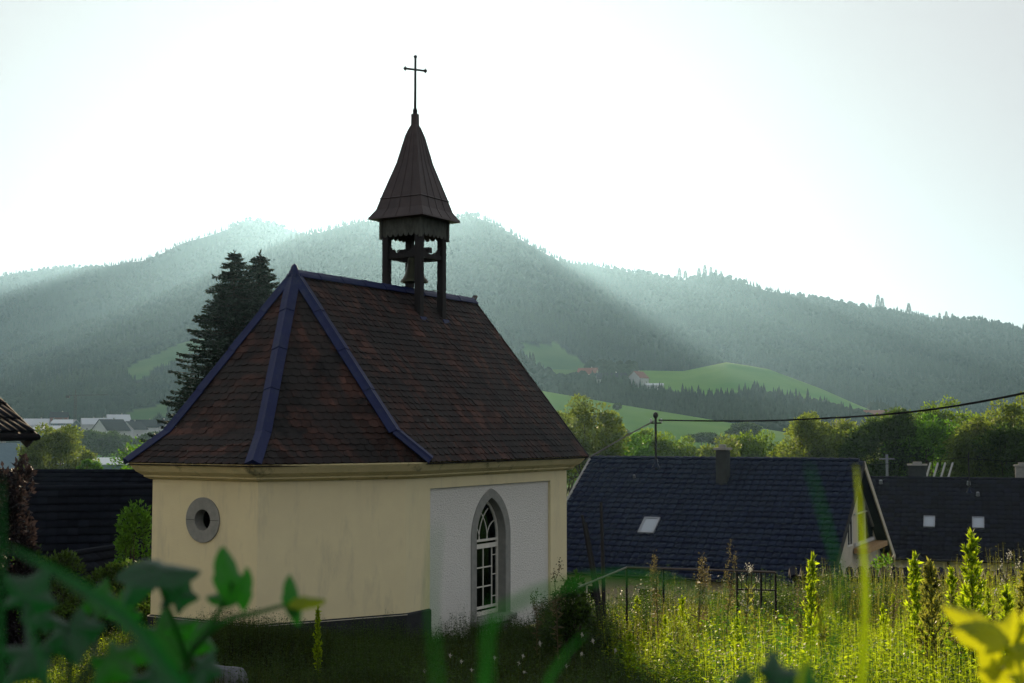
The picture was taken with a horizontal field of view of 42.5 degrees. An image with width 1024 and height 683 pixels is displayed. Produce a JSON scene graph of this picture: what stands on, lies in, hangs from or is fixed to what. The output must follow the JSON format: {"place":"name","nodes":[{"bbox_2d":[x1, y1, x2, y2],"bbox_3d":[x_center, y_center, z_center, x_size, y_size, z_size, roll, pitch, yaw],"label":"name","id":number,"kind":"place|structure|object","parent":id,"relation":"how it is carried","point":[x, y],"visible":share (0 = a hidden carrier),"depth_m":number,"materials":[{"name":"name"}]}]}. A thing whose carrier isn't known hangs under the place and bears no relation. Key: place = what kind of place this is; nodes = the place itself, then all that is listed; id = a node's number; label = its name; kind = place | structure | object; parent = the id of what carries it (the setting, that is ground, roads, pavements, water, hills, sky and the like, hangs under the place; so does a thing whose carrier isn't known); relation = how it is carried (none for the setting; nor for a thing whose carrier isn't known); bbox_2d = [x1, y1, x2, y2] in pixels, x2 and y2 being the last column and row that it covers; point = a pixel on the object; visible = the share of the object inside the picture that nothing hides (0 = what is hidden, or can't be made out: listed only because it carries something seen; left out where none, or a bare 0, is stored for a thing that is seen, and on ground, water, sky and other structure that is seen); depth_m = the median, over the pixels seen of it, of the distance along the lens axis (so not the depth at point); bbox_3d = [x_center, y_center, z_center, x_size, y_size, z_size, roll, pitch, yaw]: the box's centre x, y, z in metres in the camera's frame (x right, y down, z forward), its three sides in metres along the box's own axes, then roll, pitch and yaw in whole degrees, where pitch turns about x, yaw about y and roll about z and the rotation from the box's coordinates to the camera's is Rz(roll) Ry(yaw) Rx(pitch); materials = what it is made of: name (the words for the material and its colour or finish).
{"place":"outdoors","nodes":[
{"label":"outdoors","id":0,"kind":"place"},
{"bbox_2d":[0,218,1023,682],"bbox_3d":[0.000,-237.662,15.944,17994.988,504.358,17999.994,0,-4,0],"label":"ground","id":1,"kind":"structure","parent":0,"point":[560,358],"depth_m":1975.59,"materials":[{"name":"green plant"}]},
{"bbox_2d":[0,478,4,682],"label":"grass blade","id":2,"kind":"object","parent":1,"relation":"on","point":[2,671],"depth_m":0.59,"materials":[{"name":"green plant"}]},
{"bbox_2d":[0,397,40,446],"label":"neighbour house","id":3,"kind":"structure","parent":1,"relation":"on","point":[14,426],"depth_m":18.50,"materials":[{"name":"tile"}]},
{"bbox_2d":[0,450,41,682],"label":"shrub","id":4,"kind":"object","parent":1,"relation":"on","point":[15,493],"visible":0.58,"depth_m":16.79,"materials":[{"name":"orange plant"}]},
{"bbox_2d":[0,441,63,468],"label":"house","id":5,"kind":"structure","parent":1,"relation":"on","point":[8,453],"depth_m":174.10,"materials":[{"name":"grey stone"}]},
{"bbox_2d":[17,598,50,682],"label":"grass blade","id":6,"kind":"object","parent":1,"relation":"on","point":[43,669],"depth_m":0.69,"materials":[{"name":"green plant"}]},
{"bbox_2d":[24,417,50,427],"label":"house","id":7,"kind":"structure","parent":1,"relation":"on","point":[30,422],"depth_m":796.46,"materials":[{"name":"grey"}]},
{"bbox_2d":[16,543,87,660],"bbox_3d":[-10.455,6.287,29.661,1.942,3.513,1.950,0,-4,0],"label":"shrub","id":8,"kind":"object","parent":1,"relation":"on","point":[65,561],"visible":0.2,"depth_m":29.67,"materials":[{"name":"green plant"}]},
{"bbox_2d":[16,422,99,468],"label":"broadleaf tree","id":9,"kind":"object","parent":1,"relation":"on","point":[60,443],"visible":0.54,"depth_m":147.34,"materials":[{"name":"green plant"}]},
{"bbox_2d":[50,419,79,429],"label":"hall","id":10,"kind":"structure","parent":1,"relation":"on","point":[61,421],"depth_m":825.52,"materials":[{"name":"grey"}]},
{"bbox_2d":[3,539,151,657],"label":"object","id":11,"kind":"structure","parent":1,"relation":"on","point":[94,557],"depth_m":34.69,"materials":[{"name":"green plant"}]},
{"bbox_2d":[4,484,152,575],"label":"barn","id":12,"kind":"structure","parent":1,"relation":"on","point":[73,517],"depth_m":38.74,"materials":[{"name":"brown wood"}]},
{"bbox_2d":[39,592,118,647],"bbox_3d":[-8.757,5.931,26.657,1.607,1.905,1.676,0,-4,0],"label":"shrub","id":13,"kind":"object","parent":1,"relation":"on","point":[64,611],"visible":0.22,"depth_m":26.44,"materials":[{"name":"green plant"}]},
{"bbox_2d":[23,615,156,682],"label":"weeds","id":14,"kind":"object","parent":1,"relation":"on","point":[55,678],"visible":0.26,"depth_m":21.78,"materials":[{"name":"green plant"}]},
{"bbox_2d":[76,459,103,468],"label":"broadleaf tree","id":15,"kind":"object","parent":1,"relation":"on","point":[89,464],"visible":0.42,"depth_m":119.05,"materials":[{"name":"green plant"}]},
{"bbox_2d":[80,417,100,430],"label":"house","id":16,"kind":"structure","parent":1,"relation":"on","point":[87,423],"depth_m":834.73,"materials":[{"name":"grey"}]},
{"bbox_2d":[63,457,129,468],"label":"hall","id":17,"kind":"structure","parent":1,"relation":"on","point":[104,460],"depth_m":283.21,"materials":[{"name":"grey"}]},
{"bbox_2d":[7,546,191,682],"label":"grass blade","id":18,"kind":"object","parent":1,"relation":"on","point":[165,669],"depth_m":0.61,"materials":[{"name":"green plant"}]},
{"bbox_2d":[73,429,132,457],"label":"broadleaf tree","id":19,"kind":"object","parent":1,"relation":"on","point":[105,444],"visible":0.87,"depth_m":394.11,"materials":[{"name":"green plant"}]},
{"bbox_2d":[92,418,130,435],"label":"house","id":20,"kind":"structure","parent":1,"relation":"on","point":[121,426],"depth_m":635.85,"materials":[{"name":"tile"}]},
{"bbox_2d":[3,570,223,682],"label":"leafy plant","id":21,"kind":"object","parent":1,"relation":"on","point":[73,639],"visible":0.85,"depth_m":0.99,"materials":[{"name":"green plant"}]},
{"bbox_2d":[82,558,150,642],"bbox_3d":[-8.255,5.692,27.642,1.864,2.306,1.878,0,-4,0],"label":"shrub","id":22,"kind":"object","parent":1,"relation":"on","point":[110,570],"visible":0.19,"depth_m":27.38,"materials":[{"name":"green plant"}]},
{"bbox_2d":[106,436,144,468],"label":"broadleaf tree","id":23,"kind":"object","parent":1,"relation":"on","point":[130,449],"visible":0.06,"depth_m":60.92,"materials":[{"name":"green plant"}]},
{"bbox_2d":[112,499,151,639],"bbox_3d":[-9.403,6.119,32.691,1.178,4.423,1.183,2,-4,-24],"label":"shrub","id":24,"kind":"object","parent":1,"relation":"on","point":[123,544],"visible":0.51,"depth_m":32.68,"materials":[{"name":"green plant"}]},
{"bbox_2d":[126,420,148,437],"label":"house","id":25,"kind":"structure","parent":1,"relation":"on","point":[138,428],"depth_m":755.03,"materials":[{"name":"paint"}]},
{"bbox_2d":[130,418,158,432],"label":"house","id":26,"kind":"structure","parent":1,"relation":"on","point":[151,425],"depth_m":795.96,"materials":[{"name":"tile"}]},
{"bbox_2d":[0,469,389,635],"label":"barn","id":27,"kind":"structure","parent":1,"relation":"on","point":[83,476],"depth_m":49.41,"materials":[{"name":"wood"}]},
{"bbox_2d":[140,250,265,441],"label":"spruce","id":28,"kind":"object","parent":1,"relation":"on","point":[230,312],"visible":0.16,"depth_m":61.63,"materials":[{"name":"green plant"}]},
{"bbox_2d":[104,546,325,678],"bbox_3d":[-0.270,0.891,1.126,0.174,1.428,0.164,2,-4,-23],"label":"leafy plant","id":29,"kind":"object","parent":1,"relation":"on","point":[181,641],"visible":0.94,"depth_m":1.13,"materials":[{"name":"green plant"}]},
{"bbox_2d":[210,665,247,682],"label":"boulder","id":30,"kind":"object","parent":1,"relation":"on","point":[232,672],"visible":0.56,"depth_m":20.80,"materials":[{"name":"grey stone"}]},
{"bbox_2d":[201,249,279,381],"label":"spruce","id":31,"kind":"object","parent":1,"relation":"on","point":[261,276],"visible":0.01,"depth_m":64.17,"materials":[{"name":"green plant"}]},
{"bbox_2d":[33,606,455,682],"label":"undergrowth","id":32,"kind":"object","parent":1,"relation":"on","point":[361,655],"visible":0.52,"depth_m":23.01,"materials":[{"name":"green plant"}]},
{"bbox_2d":[312,607,322,676],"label":"tall weed","id":33,"kind":"object","parent":1,"relation":"on","point":[317,630],"visible":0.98,"depth_m":22.30,"materials":[{"name":"green plant"}]},
{"bbox_2d":[123,55,588,643],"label":"chapel","id":34,"kind":"structure","parent":1,"relation":"on","point":[343,447],"depth_m":27.69,"materials":[{"name":"yellow paint"}]},
{"bbox_2d":[401,257,427,283],"bbox_3d":[-2.436,-1.835,32.872,0.690,0.800,0.690,-2,-4,31],"label":"bell","id":35,"kind":"object","parent":34,"relation":"hanging from","point":[408,278],"visible":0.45,"depth_m":32.70,"materials":[{"name":"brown metal"}]},
{"bbox_2d":[477,502,497,615],"bbox_3d":[-0.673,4.928,30.201,0.100,2.692,1.260,-2,-4,31],"label":"window","id":36,"kind":"structure","parent":34,"relation":"in","point":[487,532],"depth_m":30.36,"materials":[{"name":"glass"}]},
{"bbox_2d":[24,611,728,682],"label":"grass","id":37,"kind":"structure","parent":1,"relation":"on","point":[260,645],"depth_m":23.29,"materials":[{"name":"green plant"}]},
{"bbox_2d":[49,634,716,682],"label":"weeds","id":38,"kind":"object","parent":1,"relation":"on","point":[439,661],"visible":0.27,"depth_m":22.39,"materials":[{"name":"green plant"}]},
{"bbox_2d":[429,525,439,682],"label":"grass blade","id":39,"kind":"object","parent":1,"relation":"on","point":[434,649],"depth_m":0.41,"materials":[{"name":"green plant"}]},
{"bbox_2d":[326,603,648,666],"bbox_3d":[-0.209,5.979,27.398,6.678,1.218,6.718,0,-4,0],"label":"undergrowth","id":40,"kind":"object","parent":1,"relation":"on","point":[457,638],"visible":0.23,"depth_m":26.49,"materials":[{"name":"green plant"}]},
{"bbox_2d":[0,211,1023,445],"bbox_3d":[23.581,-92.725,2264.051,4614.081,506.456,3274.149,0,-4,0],"label":"forest","id":41,"kind":"object","parent":1,"relation":"on","point":[756,401],"visible":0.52,"depth_m":1957.91,"materials":[{"name":"green plant"}]},
{"bbox_2d":[530,588,544,655],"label":"tall weed","id":42,"kind":"object","parent":1,"relation":"on","point":[536,612],"visible":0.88,"depth_m":24.26,"materials":[{"name":"green plant"}]},
{"bbox_2d":[548,557,568,660],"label":"tall weed","id":43,"kind":"object","parent":1,"relation":"on","point":[556,610],"visible":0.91,"depth_m":23.82,"materials":[{"name":"green plant"}]},
{"bbox_2d":[545,634,584,682],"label":"grass blade","id":44,"kind":"object","parent":1,"relation":"on","point":[551,675],"depth_m":0.61,"materials":[{"name":"green plant"}]},
{"bbox_2d":[552,568,592,661],"bbox_3d":[1.092,5.137,24.189,0.804,1.934,0.830,0,-4,0],"label":"shrub","id":45,"kind":"object","parent":1,"relation":"on","point":[569,624],"visible":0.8,"depth_m":24.10,"materials":[{"name":"green plant"}]},
{"bbox_2d":[562,402,600,494],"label":"broadleaf tree","id":46,"kind":"object","parent":1,"relation":"on","point":[570,488],"visible":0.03,"depth_m":111.63,"materials":[{"name":"green plant"}]},
{"bbox_2d":[581,515,601,633],"bbox_3d":[1.676,5.000,27.126,0.510,2.848,0.097,0,-4,0],"label":"wooden stake","id":47,"kind":"object","parent":1,"relation":"on","point":[595,593],"visible":0.46,"depth_m":27.12,"materials":[{"name":"brown wood"}]},
{"bbox_2d":[585,522,600,613],"bbox_3d":[1.757,5.116,27.419,0.498,2.684,0.097,0,-4,0],"label":"wooden stake","id":48,"kind":"object","parent":1,"relation":"on","point":[595,573],"visible":0.41,"depth_m":27.43,"materials":[{"name":"brown wood"}]},
{"bbox_2d":[557,393,631,486],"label":"broadleaf tree","id":49,"kind":"object","parent":1,"relation":"on","point":[612,431],"visible":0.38,"depth_m":103.05,"materials":[{"name":"green plant"}]},
{"bbox_2d":[600,502,605,629],"bbox_3d":[1.845,4.823,26.737,0.123,3.108,0.097,0,-4,0],"label":"wooden stake","id":50,"kind":"object","parent":1,"relation":"on","point":[603,596],"visible":0.54,"depth_m":26.73,"materials":[{"name":"brown wood"}]},
{"bbox_2d":[482,574,758,682],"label":"grass blade","id":51,"kind":"object","parent":1,"relation":"on","point":[498,614],"depth_m":0.41,"materials":[{"name":"green plant"}]},
{"bbox_2d":[621,630,639,679],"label":"tall weed","id":52,"kind":"object","parent":1,"relation":"on","point":[629,650],"visible":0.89,"depth_m":21.59,"materials":[{"name":"green plant"}]},
{"bbox_2d":[616,432,657,455],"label":"broadleaf tree","id":53,"kind":"object","parent":1,"relation":"on","point":[636,450],"visible":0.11,"depth_m":120.51,"materials":[{"name":"green plant"}]},
{"bbox_2d":[629,370,649,386],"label":"house","id":54,"kind":"structure","parent":1,"relation":"on","point":[637,376],"depth_m":881.22,"materials":[{"name":"white tile"}]},
{"bbox_2d":[624,428,672,455],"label":"broadleaf tree","id":55,"kind":"object","parent":1,"relation":"on","point":[663,445],"visible":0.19,"depth_m":127.00,"materials":[{"name":"green plant"}]},
{"bbox_2d":[649,550,661,649],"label":"tall weed","id":56,"kind":"object","parent":1,"relation":"on","point":[653,570],"visible":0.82,"depth_m":24.24,"materials":[{"name":"plant"}]},
{"bbox_2d":[577,566,776,638],"bbox_3d":[2.541,5.234,24.399,4.722,1.934,1.935,3,-5,-34],"label":"railing","id":57,"kind":"object","parent":1,"relation":"on","point":[626,568],"visible":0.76,"depth_m":25.02,"materials":[{"name":"brown metal"}]},
{"bbox_2d":[659,431,699,456],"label":"broadleaf tree","id":58,"kind":"object","parent":1,"relation":"on","point":[677,449],"visible":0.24,"depth_m":128.54,"materials":[{"name":"green plant"}]},
{"bbox_2d":[674,594,688,641],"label":"tall weed","id":59,"kind":"object","parent":1,"relation":"on","point":[681,605],"visible":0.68,"depth_m":24.79,"materials":[{"name":"green plant"}]},
{"bbox_2d":[682,432,717,444],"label":"broadleaf tree","id":60,"kind":"object","parent":1,"relation":"on","point":[701,437],"visible":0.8,"depth_m":375.15,"materials":[{"name":"green plant"}]},
{"bbox_2d":[690,552,710,647],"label":"tall weed","id":61,"kind":"object","parent":1,"relation":"on","point":[705,574],"visible":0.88,"depth_m":23.19,"materials":[{"name":"plant"}]},
{"bbox_2d":[695,432,741,456],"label":"broadleaf tree","id":62,"kind":"object","parent":1,"relation":"on","point":[703,449],"visible":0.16,"depth_m":117.62,"materials":[{"name":"green plant"}]},
{"bbox_2d":[721,539,736,649],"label":"tall weed","id":63,"kind":"object","parent":1,"relation":"on","point":[730,588],"visible":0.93,"depth_m":22.82,"materials":[{"name":"green plant"}]},
{"bbox_2d":[567,444,895,612],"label":"house","id":64,"kind":"structure","parent":1,"relation":"on","point":[764,513],"depth_m":51.25,"materials":[{"name":"black tile"}]},
{"bbox_2d":[650,412,661,469],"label":"roof mast","id":65,"kind":"object","parent":64,"relation":"attached to","point":[655,422],"visible":0.93,"depth_m":51.03,"materials":[{"name":"black metal"}]},
{"bbox_2d":[659,392,1023,421],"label":"overhead cable","id":66,"kind":"object","parent":65,"relation":"attached to","point":[987,400],"visible":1,"depth_m":39.04,"materials":[{"name":"black rubber"}]},
{"bbox_2d":[714,430,764,456],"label":"broadleaf tree","id":67,"kind":"object","parent":1,"relation":"on","point":[746,438],"visible":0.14,"depth_m":122.34,"materials":[{"name":"green plant"}]},
{"bbox_2d":[727,616,752,676],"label":"tall weed","id":68,"kind":"object","parent":1,"relation":"on","point":[742,643],"visible":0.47,"depth_m":18.59,"materials":[{"name":"green plant"}]},
{"bbox_2d":[724,422,762,437],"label":"broadleaf tree","id":69,"kind":"object","parent":1,"relation":"on","point":[735,428],"visible":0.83,"depth_m":397.14,"materials":[{"name":"green plant"}]},
{"bbox_2d":[738,562,754,644],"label":"tall weed","id":70,"kind":"object","parent":1,"relation":"on","point":[747,597],"visible":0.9,"depth_m":21.65,"materials":[{"name":"green plant"}]},
{"bbox_2d":[741,429,786,456],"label":"broadleaf tree","id":71,"kind":"object","parent":1,"relation":"on","point":[758,449],"visible":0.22,"depth_m":120.51,"materials":[{"name":"green plant"}]},
{"bbox_2d":[728,647,817,682],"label":"leafy plant","id":72,"kind":"object","parent":1,"relation":"on","point":[772,669],"visible":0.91,"depth_m":0.79,"materials":[{"name":"green plant"}]},
{"bbox_2d":[531,557,1023,656],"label":"undergrowth","id":73,"kind":"object","parent":1,"relation":"on","point":[546,613],"visible":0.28,"depth_m":26.32,"materials":[{"name":"green plant"}]},
{"bbox_2d":[792,584,805,659],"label":"tall weed","id":74,"kind":"object","parent":1,"relation":"on","point":[800,625],"visible":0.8,"depth_m":18.42,"materials":[{"name":"green plant"}]},
{"bbox_2d":[768,411,840,457],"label":"broadleaf tree","id":75,"kind":"object","parent":1,"relation":"on","point":[805,430],"visible":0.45,"depth_m":110.33,"materials":[{"name":"green plant"}]},
{"bbox_2d":[592,546,1023,682],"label":"weeds","id":76,"kind":"object","parent":1,"relation":"on","point":[943,678],"visible":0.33,"depth_m":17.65,"materials":[{"name":"green plant"}]},
{"bbox_2d":[799,551,819,661],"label":"tall weed","id":77,"kind":"object","parent":1,"relation":"on","point":[810,588],"visible":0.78,"depth_m":19.72,"materials":[{"name":"green plant"}]},
{"bbox_2d":[797,590,839,682],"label":"grass blade","id":78,"kind":"object","parent":1,"relation":"on","point":[806,658],"depth_m":0.69,"materials":[{"name":"green plant"}]},
{"bbox_2d":[812,587,827,663],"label":"tall weed","id":79,"kind":"object","parent":1,"relation":"on","point":[819,612],"visible":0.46,"depth_m":20.29,"materials":[{"name":"green plant"}]},
{"bbox_2d":[782,410,858,456],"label":"broadleaf tree","id":80,"kind":"object","parent":1,"relation":"on","point":[842,424],"visible":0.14,"depth_m":114.99,"materials":[{"name":"green plant"}]},
{"bbox_2d":[808,465,843,682],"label":"grass blade","id":81,"kind":"object","parent":1,"relation":"on","point":[831,654],"depth_m":0.49,"materials":[{"name":"green plant"}]},
{"bbox_2d":[803,424,871,459],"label":"broadleaf tree","id":82,"kind":"object","parent":1,"relation":"on","point":[834,443],"visible":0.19,"depth_m":109.00,"materials":[{"name":"green plant"}]},
{"bbox_2d":[855,465,868,682],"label":"grass blade","id":83,"kind":"object","parent":1,"relation":"on","point":[862,673],"depth_m":0.89,"materials":[{"name":"green plant"}]},
{"bbox_2d":[869,553,894,573],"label":"shrub","id":84,"kind":"object","parent":1,"relation":"on","point":[882,560],"visible":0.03,"depth_m":37.67,"materials":[{"name":"green plant"}]},
{"bbox_2d":[874,614,895,666],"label":"tall weed","id":85,"kind":"object","parent":1,"relation":"on","point":[884,620],"visible":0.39,"depth_m":18.45,"materials":[{"name":"green plant"}]},
{"bbox_2d":[837,406,934,475],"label":"broadleaf tree","id":86,"kind":"object","parent":1,"relation":"on","point":[868,437],"visible":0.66,"depth_m":104.03,"materials":[{"name":"green plant"}]},
{"bbox_2d":[788,566,1023,602],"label":"garden wall","id":87,"kind":"structure","parent":1,"relation":"on","point":[793,575],"depth_m":28.36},
{"bbox_2d":[902,551,925,668],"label":"tall weed","id":88,"kind":"object","parent":1,"relation":"on","point":[914,596],"visible":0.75,"depth_m":18.28,"materials":[{"name":"green plant"}]},
{"bbox_2d":[889,405,955,476],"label":"broadleaf tree","id":89,"kind":"object","parent":1,"relation":"on","point":[928,412],"visible":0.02,"depth_m":122.00,"materials":[{"name":"green plant"}]},
{"bbox_2d":[878,413,971,476],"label":"broadleaf tree","id":90,"kind":"object","parent":1,"relation":"on","point":[929,436],"visible":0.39,"depth_m":102.53,"materials":[{"name":"green plant"}]},
{"bbox_2d":[914,556,948,680],"bbox_3d":[5.365,3.712,16.810,0.448,1.951,0.480,0,-4,0],"label":"tall weed","id":91,"kind":"object","parent":1,"relation":"on","point":[929,573],"visible":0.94,"depth_m":16.79,"materials":[{"name":"green plant"}]},
{"bbox_2d":[909,394,975,475],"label":"broadleaf tree","id":92,"kind":"object","parent":1,"relation":"on","point":[962,415],"visible":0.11,"depth_m":125.89,"materials":[{"name":"green plant"}]},
{"bbox_2d":[870,462,1023,576],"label":"house","id":93,"kind":"structure","parent":1,"relation":"on","point":[934,519],"depth_m":74.21,"materials":[{"name":"tile"}]},
{"bbox_2d":[943,565,960,657],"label":"tall weed","id":94,"kind":"object","parent":1,"relation":"on","point":[952,585],"visible":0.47,"depth_m":18.79,"materials":[{"name":"green plant"}]},
{"bbox_2d":[953,528,992,676],"bbox_3d":[6.051,3.581,17.278,0.506,2.292,0.465,3,-5,-35],"label":"tall weed","id":95,"kind":"object","parent":1,"relation":"on","point":[971,585],"visible":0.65,"depth_m":17.29,"materials":[{"name":"green plant"}]},
{"bbox_2d":[939,413,1013,476],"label":"broadleaf tree","id":96,"kind":"object","parent":1,"relation":"on","point":[959,442],"visible":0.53,"depth_m":96.58,"materials":[{"name":"green plant"}]},
{"bbox_2d":[942,605,1023,682],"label":"leafy plant","id":97,"kind":"object","parent":1,"relation":"on","point":[986,639],"visible":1,"depth_m":1.21,"materials":[{"name":"yellow plant"}]},
{"bbox_2d":[957,421,1023,477],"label":"broadleaf tree","id":98,"kind":"object","parent":1,"relation":"on","point":[1011,444],"visible":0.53,"depth_m":94.32,"materials":[{"name":"green plant"}]},
{"bbox_2d":[981,390,1023,467],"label":"broadleaf tree","id":99,"kind":"object","parent":1,"relation":"on","point":[1010,412],"visible":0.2,"depth_m":98.88,"materials":[{"name":"green plant"}]},
{"bbox_2d":[998,583,1015,680],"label":"tall weed","id":100,"kind":"object","parent":1,"relation":"on","point":[1007,606],"visible":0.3,"depth_m":15.82,"materials":[{"name":"green plant"}]},
{"bbox_2d":[1014,563,1023,619],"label":"tall weed","id":101,"kind":"object","parent":1,"relation":"on","point":[1019,609],"visible":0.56,"depth_m":16.83,"materials":[{"name":"green plant"}]},
{"bbox_2d":[0,0,1023,328],"label":"sky","id":102,"kind":"structure","parent":0,"point":[856,151],"materials":[{"name":"white"}]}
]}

